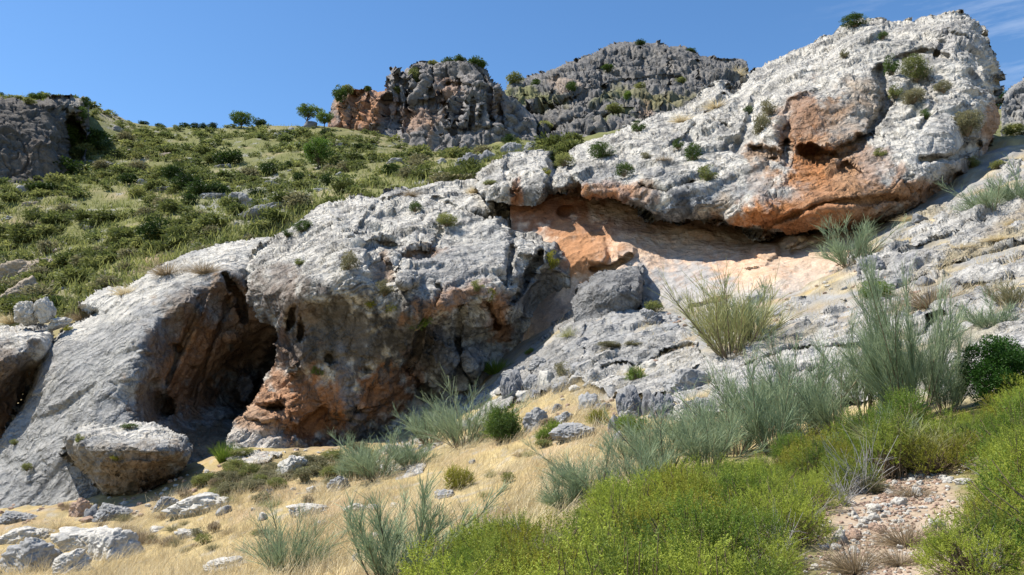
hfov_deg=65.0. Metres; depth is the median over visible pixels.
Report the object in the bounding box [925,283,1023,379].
rock ledge
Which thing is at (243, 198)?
rock
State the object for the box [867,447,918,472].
scrub bush
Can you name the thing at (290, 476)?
weed
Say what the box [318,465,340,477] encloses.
dwarf shrub
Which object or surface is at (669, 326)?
stone
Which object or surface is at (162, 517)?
grass tussock
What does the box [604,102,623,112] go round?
round bush
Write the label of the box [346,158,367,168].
scrub clump
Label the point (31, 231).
scrub clump
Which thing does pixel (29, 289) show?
scrub clump
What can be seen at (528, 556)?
scrub bush
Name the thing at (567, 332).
grass tussock
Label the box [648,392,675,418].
rock
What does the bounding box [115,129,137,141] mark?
scrub clump
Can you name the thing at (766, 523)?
scrub bush
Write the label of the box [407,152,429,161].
scrub clump
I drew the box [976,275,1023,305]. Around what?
broom shrub
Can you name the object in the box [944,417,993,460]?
scrub bush
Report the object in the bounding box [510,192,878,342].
shelter wall
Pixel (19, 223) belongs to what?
scrub clump
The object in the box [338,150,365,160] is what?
scrub clump
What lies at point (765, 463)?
scrub bush
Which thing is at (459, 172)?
scrub clump
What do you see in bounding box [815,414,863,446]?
scrub bush
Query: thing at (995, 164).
bush
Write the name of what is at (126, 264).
scrub clump
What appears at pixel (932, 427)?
scrub bush
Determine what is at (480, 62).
round bush
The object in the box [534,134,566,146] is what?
scrub clump
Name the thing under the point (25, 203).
rock
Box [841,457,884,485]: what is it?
scrub bush
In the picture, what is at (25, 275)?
scrub clump
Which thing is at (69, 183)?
scrub clump
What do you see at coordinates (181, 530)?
rock
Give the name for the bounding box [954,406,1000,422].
scrub bush
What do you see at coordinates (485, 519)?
scrub bush
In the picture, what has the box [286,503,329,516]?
rock
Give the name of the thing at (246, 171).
scrub clump
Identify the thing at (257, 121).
round bush
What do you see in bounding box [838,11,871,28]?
bush
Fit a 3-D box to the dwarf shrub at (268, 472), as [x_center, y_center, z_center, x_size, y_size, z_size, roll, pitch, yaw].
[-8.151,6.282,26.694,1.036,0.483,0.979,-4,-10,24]
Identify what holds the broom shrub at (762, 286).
on the ground at (1000, 147)
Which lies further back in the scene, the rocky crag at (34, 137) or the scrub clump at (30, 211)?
the rocky crag at (34, 137)
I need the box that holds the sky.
[0,0,1023,127]
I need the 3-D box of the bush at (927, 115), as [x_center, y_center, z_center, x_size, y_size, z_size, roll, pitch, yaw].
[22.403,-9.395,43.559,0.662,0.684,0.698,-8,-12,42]
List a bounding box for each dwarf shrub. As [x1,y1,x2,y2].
[190,473,207,487]
[196,472,210,483]
[200,480,234,489]
[201,471,223,482]
[208,487,226,496]
[210,470,230,481]
[215,482,240,496]
[217,493,238,502]
[221,464,238,474]
[224,471,246,482]
[225,457,246,469]
[228,447,258,456]
[238,462,260,478]
[239,475,265,486]
[242,479,266,490]
[250,491,271,501]
[251,473,268,484]
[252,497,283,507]
[255,469,277,478]
[261,461,277,470]
[265,476,286,488]
[266,473,288,479]
[292,451,304,455]
[292,467,312,481]
[301,455,314,464]
[303,454,327,466]
[307,455,326,469]
[307,464,322,474]
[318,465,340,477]
[320,448,345,461]
[320,476,333,482]
[322,468,336,476]
[343,441,368,449]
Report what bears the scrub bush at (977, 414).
on the ground at (1000, 147)
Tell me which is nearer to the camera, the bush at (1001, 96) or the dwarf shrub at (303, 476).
the dwarf shrub at (303, 476)
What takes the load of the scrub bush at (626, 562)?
on the ground at (1000, 147)
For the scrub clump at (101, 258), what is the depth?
62.75 m
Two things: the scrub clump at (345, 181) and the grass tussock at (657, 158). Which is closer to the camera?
the grass tussock at (657, 158)
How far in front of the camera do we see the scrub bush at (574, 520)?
7.76 m
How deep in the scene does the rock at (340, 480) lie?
23.23 m
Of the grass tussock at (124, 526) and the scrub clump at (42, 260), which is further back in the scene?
the scrub clump at (42, 260)
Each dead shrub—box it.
[461,495,505,531]
[501,494,558,552]
[733,515,810,572]
[747,506,808,555]
[793,479,831,530]
[819,449,867,506]
[820,417,898,493]
[933,518,1011,574]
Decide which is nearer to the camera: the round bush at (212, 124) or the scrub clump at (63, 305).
the scrub clump at (63, 305)
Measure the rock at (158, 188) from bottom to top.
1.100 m
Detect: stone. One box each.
[215,505,231,515]
[257,512,267,520]
[450,394,464,402]
[501,369,511,376]
[515,390,526,397]
[517,365,525,370]
[530,389,542,399]
[551,381,570,393]
[555,411,572,422]
[557,376,569,381]
[569,375,581,384]
[569,384,579,391]
[575,337,588,345]
[593,402,611,410]
[617,410,637,418]
[640,308,659,318]
[641,360,655,367]
[645,315,662,324]
[663,322,678,330]
[668,384,673,392]
[810,563,819,569]
[823,320,837,326]
[830,543,841,550]
[858,519,868,523]
[860,562,873,570]
[865,503,881,512]
[867,512,880,520]
[868,524,886,533]
[888,278,905,287]
[891,497,908,505]
[901,272,915,278]
[904,222,914,228]
[911,213,927,222]
[913,310,925,315]
[915,276,934,285]
[916,480,923,485]
[924,497,933,502]
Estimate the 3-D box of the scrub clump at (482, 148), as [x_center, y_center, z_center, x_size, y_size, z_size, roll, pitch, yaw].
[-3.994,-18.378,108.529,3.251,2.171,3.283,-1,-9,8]
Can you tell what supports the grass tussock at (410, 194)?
on the cliff buttress
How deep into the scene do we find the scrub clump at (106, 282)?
52.42 m
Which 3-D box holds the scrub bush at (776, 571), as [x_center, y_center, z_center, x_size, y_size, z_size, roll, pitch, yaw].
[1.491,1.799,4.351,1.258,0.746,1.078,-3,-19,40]
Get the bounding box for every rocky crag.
[0,94,90,183]
[328,59,538,151]
[1000,77,1023,136]
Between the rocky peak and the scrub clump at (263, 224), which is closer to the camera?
the scrub clump at (263, 224)
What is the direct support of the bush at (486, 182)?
on the overhanging rock at (804, 159)
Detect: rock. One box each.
[0,237,277,508]
[0,259,28,279]
[0,275,38,297]
[0,510,36,523]
[0,526,48,544]
[0,537,62,572]
[13,301,38,326]
[16,185,26,191]
[17,258,53,274]
[21,201,31,205]
[33,296,56,323]
[37,528,55,531]
[46,317,72,331]
[50,526,96,551]
[52,548,94,574]
[68,498,91,517]
[78,516,93,522]
[83,504,97,517]
[86,525,144,560]
[92,503,132,522]
[112,126,122,131]
[150,186,169,191]
[150,526,163,532]
[151,496,178,512]
[161,492,231,517]
[174,528,201,538]
[200,192,225,198]
[203,556,248,572]
[213,164,231,167]
[228,192,253,207]
[238,207,265,219]
[253,202,285,208]
[275,455,309,473]
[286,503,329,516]
[303,121,317,127]
[327,476,349,491]
[345,503,363,512]
[386,158,403,163]
[408,405,425,424]
[427,394,435,401]
[434,489,453,498]
[437,158,445,163]
[455,152,480,166]
[474,9,1006,241]
[479,150,488,161]
[500,142,522,153]
[500,368,523,404]
[522,374,536,390]
[522,407,547,431]
[523,142,536,151]
[527,356,545,370]
[537,370,553,385]
[548,422,595,442]
[551,404,561,413]
[568,360,585,374]
[578,391,598,408]
[608,414,618,435]
[615,385,641,415]
[641,389,650,415]
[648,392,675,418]
[663,368,709,395]
[674,401,691,414]
[691,397,721,413]
[744,293,771,302]
[831,528,848,542]
[845,529,861,540]
[856,255,885,279]
[912,487,922,494]
[928,518,945,527]
[943,476,953,481]
[952,478,972,484]
[961,459,983,469]
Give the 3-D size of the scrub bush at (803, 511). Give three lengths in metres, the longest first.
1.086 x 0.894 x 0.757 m
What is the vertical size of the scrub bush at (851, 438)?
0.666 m
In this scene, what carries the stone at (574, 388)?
on the ground at (1000, 147)
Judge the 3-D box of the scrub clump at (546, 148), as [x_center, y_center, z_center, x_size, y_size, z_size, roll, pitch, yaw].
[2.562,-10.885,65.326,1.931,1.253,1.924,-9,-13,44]
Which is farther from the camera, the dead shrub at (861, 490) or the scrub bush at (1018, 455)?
the dead shrub at (861, 490)
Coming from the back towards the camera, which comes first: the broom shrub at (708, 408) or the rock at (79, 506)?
the rock at (79, 506)
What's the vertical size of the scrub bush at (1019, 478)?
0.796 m
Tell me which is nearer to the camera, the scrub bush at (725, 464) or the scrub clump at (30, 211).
the scrub bush at (725, 464)
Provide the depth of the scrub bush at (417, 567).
6.29 m
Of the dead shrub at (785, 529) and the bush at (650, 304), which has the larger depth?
the bush at (650, 304)
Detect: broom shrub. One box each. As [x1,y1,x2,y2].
[230,485,365,574]
[321,425,412,481]
[329,432,386,480]
[330,467,514,574]
[373,433,441,467]
[388,400,464,444]
[391,365,538,449]
[511,428,624,498]
[528,464,619,510]
[586,426,666,459]
[591,435,685,483]
[593,396,724,472]
[626,351,799,456]
[644,407,706,445]
[648,259,808,358]
[661,383,776,470]
[663,393,739,433]
[695,275,777,341]
[701,336,830,419]
[701,347,816,454]
[739,344,828,411]
[742,319,869,438]
[763,344,855,436]
[805,303,970,418]
[808,212,911,267]
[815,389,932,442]
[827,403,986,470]
[830,232,972,416]
[904,315,997,417]
[927,172,1010,212]
[940,283,1023,330]
[962,154,1023,203]
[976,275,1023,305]
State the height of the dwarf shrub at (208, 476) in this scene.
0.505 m
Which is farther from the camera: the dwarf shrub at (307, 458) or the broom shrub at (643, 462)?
the dwarf shrub at (307, 458)
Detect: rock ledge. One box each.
[225,450,285,463]
[362,439,434,479]
[410,370,531,446]
[492,310,584,403]
[559,308,682,365]
[570,263,644,321]
[576,327,703,397]
[672,355,774,414]
[735,296,899,411]
[855,158,1023,334]
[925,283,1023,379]
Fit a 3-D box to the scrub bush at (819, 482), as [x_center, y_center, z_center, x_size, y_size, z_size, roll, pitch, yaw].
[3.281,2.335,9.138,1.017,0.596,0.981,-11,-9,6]
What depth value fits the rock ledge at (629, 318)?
32.92 m
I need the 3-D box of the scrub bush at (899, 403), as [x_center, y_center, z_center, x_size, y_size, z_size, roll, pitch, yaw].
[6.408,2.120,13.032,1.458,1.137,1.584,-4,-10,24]
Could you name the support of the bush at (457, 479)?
on the ground at (1000, 147)
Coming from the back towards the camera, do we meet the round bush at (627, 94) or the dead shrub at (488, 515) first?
the round bush at (627, 94)
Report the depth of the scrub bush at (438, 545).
9.27 m
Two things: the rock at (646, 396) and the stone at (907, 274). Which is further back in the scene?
the stone at (907, 274)
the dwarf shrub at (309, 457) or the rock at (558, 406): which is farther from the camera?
the dwarf shrub at (309, 457)
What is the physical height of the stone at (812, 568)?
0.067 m
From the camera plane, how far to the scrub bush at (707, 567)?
4.44 m
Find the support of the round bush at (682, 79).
on the rocky peak
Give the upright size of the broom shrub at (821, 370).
2.479 m
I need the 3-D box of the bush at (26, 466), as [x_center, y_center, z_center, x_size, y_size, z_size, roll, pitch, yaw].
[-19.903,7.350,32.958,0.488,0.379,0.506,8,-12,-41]
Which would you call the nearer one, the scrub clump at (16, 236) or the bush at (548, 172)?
the bush at (548, 172)
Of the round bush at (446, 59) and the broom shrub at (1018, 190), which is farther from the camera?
the round bush at (446, 59)
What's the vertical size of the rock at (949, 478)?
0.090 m
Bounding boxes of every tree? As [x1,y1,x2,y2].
[229,110,255,127]
[296,103,324,122]
[302,136,334,168]
[315,111,333,127]
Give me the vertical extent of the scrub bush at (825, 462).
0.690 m
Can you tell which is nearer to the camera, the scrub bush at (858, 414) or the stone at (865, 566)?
the stone at (865, 566)
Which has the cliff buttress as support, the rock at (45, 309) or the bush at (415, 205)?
the bush at (415, 205)
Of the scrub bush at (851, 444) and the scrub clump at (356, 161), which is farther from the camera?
the scrub clump at (356, 161)
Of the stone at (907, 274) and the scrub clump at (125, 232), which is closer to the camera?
the stone at (907, 274)
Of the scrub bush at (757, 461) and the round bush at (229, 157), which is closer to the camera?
the scrub bush at (757, 461)
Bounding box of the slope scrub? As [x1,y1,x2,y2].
[0,91,584,317]
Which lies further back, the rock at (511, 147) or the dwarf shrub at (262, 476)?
the rock at (511, 147)
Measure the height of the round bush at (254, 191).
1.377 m
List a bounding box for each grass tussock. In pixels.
[0,311,14,323]
[20,519,49,527]
[32,514,85,528]
[53,500,71,510]
[62,307,87,320]
[93,520,112,526]
[107,281,138,295]
[107,509,138,523]
[114,522,133,529]
[127,257,190,276]
[129,525,162,544]
[141,532,162,544]
[151,508,166,519]
[154,533,179,546]
[162,522,180,530]
[167,536,183,546]
[171,545,196,553]
[173,258,235,275]
[200,541,221,551]
[208,439,240,462]
[400,189,422,196]
[458,185,478,193]
[554,325,577,337]
[649,156,673,161]
[664,110,696,122]
[700,96,732,111]
[727,64,749,74]
[797,534,909,574]
[843,514,952,549]
[854,543,934,571]
[877,280,980,310]
[878,483,947,499]
[889,214,911,222]
[931,241,985,250]
[970,230,1021,241]
[993,217,1023,227]
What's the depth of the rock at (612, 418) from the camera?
19.99 m
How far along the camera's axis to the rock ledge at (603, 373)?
28.32 m
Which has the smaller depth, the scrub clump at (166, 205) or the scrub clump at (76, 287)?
the scrub clump at (76, 287)
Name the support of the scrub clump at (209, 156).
on the ground at (1000, 147)
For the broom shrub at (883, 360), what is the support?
on the ground at (1000, 147)
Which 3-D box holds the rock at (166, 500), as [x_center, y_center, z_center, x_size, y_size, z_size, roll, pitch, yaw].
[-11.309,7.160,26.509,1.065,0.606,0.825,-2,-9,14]
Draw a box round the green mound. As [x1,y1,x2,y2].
[482,357,514,374]
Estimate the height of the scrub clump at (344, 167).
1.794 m
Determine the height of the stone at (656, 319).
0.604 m
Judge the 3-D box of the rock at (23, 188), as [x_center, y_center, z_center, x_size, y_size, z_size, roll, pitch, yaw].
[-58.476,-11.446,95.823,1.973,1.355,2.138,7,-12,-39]
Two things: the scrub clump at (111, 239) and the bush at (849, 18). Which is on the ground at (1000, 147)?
the scrub clump at (111, 239)
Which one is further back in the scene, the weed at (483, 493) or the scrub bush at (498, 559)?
the weed at (483, 493)
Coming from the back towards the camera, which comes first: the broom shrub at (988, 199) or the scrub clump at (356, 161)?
the scrub clump at (356, 161)
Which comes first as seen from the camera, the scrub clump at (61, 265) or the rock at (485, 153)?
the scrub clump at (61, 265)
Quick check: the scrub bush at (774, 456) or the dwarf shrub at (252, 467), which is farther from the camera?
the dwarf shrub at (252, 467)
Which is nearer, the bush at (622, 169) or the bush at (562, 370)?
the bush at (562, 370)
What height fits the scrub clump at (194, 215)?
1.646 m
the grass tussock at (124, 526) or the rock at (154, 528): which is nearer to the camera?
the rock at (154, 528)
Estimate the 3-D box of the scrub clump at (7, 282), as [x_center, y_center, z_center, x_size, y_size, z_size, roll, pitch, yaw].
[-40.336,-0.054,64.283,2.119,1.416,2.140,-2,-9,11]
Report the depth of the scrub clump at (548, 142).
66.39 m
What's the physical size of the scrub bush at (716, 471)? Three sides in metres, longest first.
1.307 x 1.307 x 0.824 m
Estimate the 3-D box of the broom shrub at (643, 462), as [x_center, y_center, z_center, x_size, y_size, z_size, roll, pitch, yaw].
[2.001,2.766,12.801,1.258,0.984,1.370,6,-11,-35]
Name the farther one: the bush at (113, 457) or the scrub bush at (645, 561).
the bush at (113, 457)
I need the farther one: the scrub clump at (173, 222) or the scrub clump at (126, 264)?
the scrub clump at (173, 222)
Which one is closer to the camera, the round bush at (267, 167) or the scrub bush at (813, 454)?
the scrub bush at (813, 454)
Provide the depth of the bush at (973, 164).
43.47 m
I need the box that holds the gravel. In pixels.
[0,255,1020,574]
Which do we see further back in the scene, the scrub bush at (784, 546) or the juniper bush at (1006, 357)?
the juniper bush at (1006, 357)
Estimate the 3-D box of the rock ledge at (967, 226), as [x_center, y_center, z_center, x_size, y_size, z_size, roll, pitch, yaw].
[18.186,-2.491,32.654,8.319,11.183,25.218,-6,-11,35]
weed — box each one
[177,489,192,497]
[188,527,210,536]
[192,533,212,544]
[207,521,221,532]
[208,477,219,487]
[257,484,271,494]
[281,473,294,480]
[300,494,313,502]
[473,489,491,497]
[501,472,516,482]
[534,439,552,447]
[539,417,555,422]
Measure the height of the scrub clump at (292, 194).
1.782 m
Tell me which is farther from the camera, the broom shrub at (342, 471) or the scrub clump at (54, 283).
the scrub clump at (54, 283)
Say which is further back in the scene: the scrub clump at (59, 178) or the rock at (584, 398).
the scrub clump at (59, 178)
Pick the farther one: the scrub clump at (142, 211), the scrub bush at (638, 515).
the scrub clump at (142, 211)
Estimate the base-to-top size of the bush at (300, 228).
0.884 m
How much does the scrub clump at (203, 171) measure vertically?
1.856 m
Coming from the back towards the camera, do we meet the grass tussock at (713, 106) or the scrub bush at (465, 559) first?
the grass tussock at (713, 106)
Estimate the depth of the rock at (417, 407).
39.22 m
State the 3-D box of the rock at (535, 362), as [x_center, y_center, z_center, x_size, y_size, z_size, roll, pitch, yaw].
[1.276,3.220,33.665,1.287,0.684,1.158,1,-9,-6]
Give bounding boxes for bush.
[5,94,18,98]
[9,438,18,444]
[20,462,33,470]
[22,97,36,103]
[25,181,61,190]
[27,92,46,99]
[48,295,64,312]
[53,155,95,174]
[64,325,72,330]
[72,105,89,123]
[75,433,83,441]
[78,127,112,150]
[80,97,92,107]
[109,453,124,460]
[116,173,140,184]
[119,423,141,428]
[135,216,169,241]
[138,120,149,124]
[160,165,184,179]
[168,172,199,189]
[178,122,190,126]
[180,193,199,204]
[184,177,212,196]
[190,122,199,128]
[198,122,208,128]
[206,180,230,192]
[207,122,217,128]
[211,147,244,164]
[246,188,267,198]
[252,117,266,125]
[259,161,278,175]
[282,228,293,237]
[285,161,294,168]
[291,171,304,180]
[292,219,312,231]
[294,257,305,265]
[310,365,324,374]
[319,173,333,185]
[320,127,331,135]
[331,84,346,102]
[339,250,359,270]
[341,84,353,94]
[352,143,363,149]
[364,86,371,91]
[364,298,376,308]
[374,279,394,295]
[379,163,400,175]
[385,302,396,312]
[393,86,400,93]
[395,529,515,574]
[408,66,419,82]
[408,316,432,330]
[409,201,423,212]
[416,537,481,574]
[419,543,491,574]
[425,507,563,572]
[428,60,437,64]
[429,552,474,574]
[435,211,458,226]
[438,506,546,567]
[441,56,453,62]
[442,461,475,488]
[454,54,465,60]
[454,564,482,574]
[462,544,539,574]
[465,506,568,568]
[467,55,487,67]
[467,525,553,574]
[471,279,484,292]
[477,534,584,574]
[479,399,525,441]
[482,504,652,574]
[483,180,495,184]
[486,408,522,442]
[487,288,497,302]
[492,552,586,574]
[495,541,608,574]
[499,511,538,540]
[500,134,515,143]
[503,505,606,563]
[505,71,524,83]
[524,347,533,354]
[524,539,673,574]
[530,78,539,84]
[532,417,562,440]
[537,120,552,130]
[537,496,705,574]
[542,167,551,175]
[546,249,559,270]
[549,469,672,555]
[552,151,575,166]
[553,360,568,376]
[565,81,577,91]
[570,474,616,531]
[574,460,709,529]
[584,408,610,425]
[584,468,708,528]
[586,141,615,157]
[592,503,613,525]
[593,341,620,347]
[598,477,755,554]
[600,63,614,71]
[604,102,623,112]
[606,549,671,574]
[612,460,702,504]
[613,161,634,177]
[614,411,649,435]
[619,486,774,572]
[620,489,689,549]
[623,90,631,99]
[623,365,647,380]
[624,340,642,345]
[631,119,646,131]
[633,82,645,88]
[634,457,742,507]
[634,523,682,553]
[635,38,645,44]
[641,151,653,158]
[643,300,664,311]
[646,528,768,574]
[654,457,757,505]
[654,550,750,574]
[655,504,757,574]
[670,452,734,490]
[673,137,684,149]
[675,76,686,83]
[679,552,756,574]
[684,142,703,161]
[693,457,747,491]
[697,164,717,180]
[699,496,792,549]
[707,483,751,518]
[708,504,800,569]
[711,461,819,535]
[713,542,802,574]
[721,457,813,506]
[724,472,843,546]
[726,448,822,517]
[726,522,817,574]
[743,453,787,473]
[744,105,753,114]
[744,547,805,574]
[745,460,801,515]
[750,112,771,134]
[756,443,789,465]
[760,98,776,115]
[767,429,828,461]
[770,458,809,477]
[774,423,860,473]
[779,441,861,476]
[782,437,839,480]
[792,464,851,513]
[796,473,836,508]
[804,456,857,499]
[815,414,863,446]
[817,448,887,493]
[828,431,864,449]
[831,405,887,443]
[837,439,904,468]
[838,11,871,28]
[839,48,849,58]
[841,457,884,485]
[842,435,864,451]
[847,400,924,479]
[856,278,895,299]
[860,477,894,493]
[861,383,957,435]
[864,397,892,423]
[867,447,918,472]
[873,146,886,155]
[876,31,888,39]
[882,53,900,76]
[887,83,903,98]
[892,406,940,427]
[892,427,984,475]
[897,87,927,104]
[898,52,933,81]
[903,504,1023,574]
[909,417,947,445]
[911,500,1023,569]
[914,408,963,437]
[919,109,932,119]
[932,79,953,93]
[936,422,1023,525]
[940,408,996,438]
[943,410,971,435]
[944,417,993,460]
[946,441,1023,574]
[947,430,989,465]
[951,108,985,136]
[951,333,1023,409]
[954,385,1023,474]
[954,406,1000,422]
[955,481,1022,521]
[960,494,1021,543]
[965,450,1023,503]
[967,155,982,167]
[967,441,1013,483]
[971,423,1023,477]
[972,409,1012,443]
[976,405,1023,481]
[978,390,1023,420]
[981,387,1017,419]
[986,478,1023,534]
[987,160,1006,168]
[990,383,1023,439]
[994,372,1023,396]
[996,90,1006,109]
[999,474,1023,531]
[1000,123,1023,135]
[1008,466,1023,489]
[1012,547,1023,574]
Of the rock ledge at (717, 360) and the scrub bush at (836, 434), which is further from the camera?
the rock ledge at (717, 360)
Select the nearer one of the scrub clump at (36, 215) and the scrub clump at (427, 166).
the scrub clump at (427, 166)
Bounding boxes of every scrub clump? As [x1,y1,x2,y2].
[0,202,5,210]
[0,222,10,235]
[0,279,13,284]
[0,283,13,293]
[0,293,19,316]
[4,222,32,238]
[5,222,34,231]
[5,228,34,242]
[5,294,44,310]
[7,275,27,287]
[8,250,41,260]
[11,280,58,298]
[13,272,40,281]
[19,179,44,187]
[20,209,38,220]
[22,211,41,222]
[22,219,43,229]
[25,223,58,239]
[27,264,54,275]
[28,273,49,281]
[30,258,52,266]
[35,238,60,253]
[36,223,58,234]
[36,261,59,269]
[38,210,63,223]
[39,212,69,223]
[41,215,64,226]
[42,281,58,289]
[43,171,70,185]
[48,295,73,303]
[49,252,75,268]
[52,201,76,213]
[54,252,72,267]
[54,264,96,285]
[56,181,80,191]
[57,304,75,311]
[68,254,83,265]
[69,146,91,158]
[70,283,84,295]
[71,209,96,221]
[74,142,96,152]
[79,256,93,264]
[81,261,100,271]
[82,283,104,293]
[83,248,95,255]
[85,207,119,224]
[85,251,102,258]
[87,272,125,290]
[89,270,113,282]
[90,157,110,169]
[90,254,115,266]
[92,245,107,251]
[97,251,116,261]
[99,246,119,254]
[102,234,123,246]
[104,227,118,238]
[109,226,140,238]
[113,260,132,271]
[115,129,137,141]
[115,278,133,287]
[117,246,137,261]
[125,157,148,170]
[126,186,148,196]
[130,234,144,243]
[135,205,156,217]
[139,194,162,203]
[141,240,160,252]
[142,178,164,189]
[145,228,164,240]
[150,167,168,179]
[150,197,171,208]
[153,165,166,173]
[153,240,175,251]
[156,199,181,211]
[159,222,182,236]
[161,231,193,248]
[166,217,182,225]
[169,223,197,235]
[175,161,198,168]
[176,210,205,224]
[187,223,205,236]
[190,243,211,250]
[192,144,216,156]
[195,212,231,227]
[197,169,214,175]
[197,223,220,233]
[199,172,217,182]
[200,152,217,162]
[218,195,238,208]
[224,201,252,214]
[239,165,258,177]
[240,232,256,239]
[243,218,272,233]
[258,206,292,223]
[268,190,288,202]
[282,190,312,205]
[282,195,310,210]
[292,179,310,189]
[319,163,340,174]
[322,196,339,202]
[330,183,348,194]
[331,174,362,192]
[336,159,349,171]
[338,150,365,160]
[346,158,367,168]
[355,192,380,197]
[395,165,416,178]
[406,158,424,166]
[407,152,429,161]
[409,143,431,152]
[409,166,429,179]
[414,163,434,173]
[427,170,455,183]
[429,167,455,178]
[444,165,464,170]
[445,146,465,157]
[445,171,464,179]
[450,164,481,173]
[452,167,478,178]
[453,157,481,165]
[456,173,475,179]
[468,163,488,175]
[473,144,491,155]
[534,131,561,148]
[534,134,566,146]
[535,146,554,150]
[539,132,570,146]
[551,134,567,144]
[552,145,571,153]
[557,140,578,150]
[558,137,585,152]
[562,131,585,142]
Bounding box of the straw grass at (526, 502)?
[0,204,1023,574]
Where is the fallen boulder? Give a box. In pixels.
[59,420,192,495]
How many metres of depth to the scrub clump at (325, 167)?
92.73 m
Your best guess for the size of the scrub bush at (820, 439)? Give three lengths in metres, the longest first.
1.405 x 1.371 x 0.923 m
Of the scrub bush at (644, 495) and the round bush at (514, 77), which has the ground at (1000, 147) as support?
the scrub bush at (644, 495)
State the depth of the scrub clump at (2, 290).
62.09 m
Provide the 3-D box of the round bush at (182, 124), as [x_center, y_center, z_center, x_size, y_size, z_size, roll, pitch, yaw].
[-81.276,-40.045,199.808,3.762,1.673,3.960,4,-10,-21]
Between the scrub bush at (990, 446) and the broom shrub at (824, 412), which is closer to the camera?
the scrub bush at (990, 446)
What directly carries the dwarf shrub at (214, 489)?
on the ground at (1000, 147)
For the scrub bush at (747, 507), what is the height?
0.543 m
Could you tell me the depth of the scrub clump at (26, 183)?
95.75 m
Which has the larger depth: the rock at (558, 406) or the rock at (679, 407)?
the rock at (558, 406)
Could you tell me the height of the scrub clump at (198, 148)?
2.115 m
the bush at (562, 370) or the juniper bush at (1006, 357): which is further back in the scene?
the bush at (562, 370)
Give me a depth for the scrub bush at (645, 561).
5.80 m
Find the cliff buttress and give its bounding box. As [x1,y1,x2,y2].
[225,179,570,449]
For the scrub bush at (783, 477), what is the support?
on the ground at (1000, 147)
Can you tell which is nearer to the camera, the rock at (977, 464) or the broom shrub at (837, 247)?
the rock at (977, 464)
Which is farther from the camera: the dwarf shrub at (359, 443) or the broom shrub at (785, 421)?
the dwarf shrub at (359, 443)
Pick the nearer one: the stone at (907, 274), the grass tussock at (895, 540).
the grass tussock at (895, 540)
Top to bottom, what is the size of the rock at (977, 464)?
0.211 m
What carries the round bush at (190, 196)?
on the ground at (1000, 147)
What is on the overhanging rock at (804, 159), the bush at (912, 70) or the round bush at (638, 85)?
the bush at (912, 70)
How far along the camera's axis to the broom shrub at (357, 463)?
23.75 m
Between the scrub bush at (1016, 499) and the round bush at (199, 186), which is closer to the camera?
the scrub bush at (1016, 499)
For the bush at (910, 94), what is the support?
on the overhanging rock at (804, 159)
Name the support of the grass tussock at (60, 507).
on the ground at (1000, 147)
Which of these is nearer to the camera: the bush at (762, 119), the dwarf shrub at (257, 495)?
the dwarf shrub at (257, 495)
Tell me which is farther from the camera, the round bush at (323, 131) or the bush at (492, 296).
the round bush at (323, 131)
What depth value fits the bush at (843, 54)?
54.89 m
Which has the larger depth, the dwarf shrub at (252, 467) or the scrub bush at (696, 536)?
the dwarf shrub at (252, 467)
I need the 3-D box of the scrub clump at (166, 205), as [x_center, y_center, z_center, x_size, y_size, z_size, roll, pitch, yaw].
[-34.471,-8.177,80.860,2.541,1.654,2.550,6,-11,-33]
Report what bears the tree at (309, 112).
on the ground at (1000, 147)
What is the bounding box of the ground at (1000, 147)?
[0,97,1023,574]
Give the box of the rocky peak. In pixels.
[504,39,749,140]
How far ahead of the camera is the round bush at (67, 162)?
111.95 m
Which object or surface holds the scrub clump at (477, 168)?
on the ground at (1000, 147)
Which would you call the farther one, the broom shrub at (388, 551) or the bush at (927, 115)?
the bush at (927, 115)
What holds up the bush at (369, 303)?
on the cliff buttress
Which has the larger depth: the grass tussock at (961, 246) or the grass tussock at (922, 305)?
the grass tussock at (961, 246)
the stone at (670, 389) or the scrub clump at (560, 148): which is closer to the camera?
the stone at (670, 389)
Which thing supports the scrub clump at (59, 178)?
on the ground at (1000, 147)
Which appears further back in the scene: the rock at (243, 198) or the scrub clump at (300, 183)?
the scrub clump at (300, 183)
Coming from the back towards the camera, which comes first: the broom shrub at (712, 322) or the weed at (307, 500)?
the broom shrub at (712, 322)
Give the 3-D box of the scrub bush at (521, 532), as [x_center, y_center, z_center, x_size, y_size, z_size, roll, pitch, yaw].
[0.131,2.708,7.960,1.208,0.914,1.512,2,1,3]
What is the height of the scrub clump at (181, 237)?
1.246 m
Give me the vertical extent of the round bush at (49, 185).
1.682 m
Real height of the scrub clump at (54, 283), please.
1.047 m
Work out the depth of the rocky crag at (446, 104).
208.37 m
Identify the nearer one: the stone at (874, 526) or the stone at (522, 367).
the stone at (874, 526)
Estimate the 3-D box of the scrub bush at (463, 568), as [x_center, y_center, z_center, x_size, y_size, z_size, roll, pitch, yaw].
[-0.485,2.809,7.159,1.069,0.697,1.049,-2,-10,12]
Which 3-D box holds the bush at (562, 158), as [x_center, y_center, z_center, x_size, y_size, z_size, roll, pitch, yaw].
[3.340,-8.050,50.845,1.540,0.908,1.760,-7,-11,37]
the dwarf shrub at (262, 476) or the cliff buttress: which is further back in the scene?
the cliff buttress
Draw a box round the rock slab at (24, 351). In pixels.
[0,323,54,437]
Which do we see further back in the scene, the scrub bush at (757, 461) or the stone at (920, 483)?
the stone at (920, 483)
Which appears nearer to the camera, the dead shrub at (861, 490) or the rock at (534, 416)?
the dead shrub at (861, 490)
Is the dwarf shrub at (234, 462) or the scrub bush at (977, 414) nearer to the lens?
the scrub bush at (977, 414)
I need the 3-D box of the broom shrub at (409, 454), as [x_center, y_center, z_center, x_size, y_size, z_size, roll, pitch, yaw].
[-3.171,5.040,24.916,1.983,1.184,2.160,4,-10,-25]
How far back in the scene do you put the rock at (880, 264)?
29.85 m

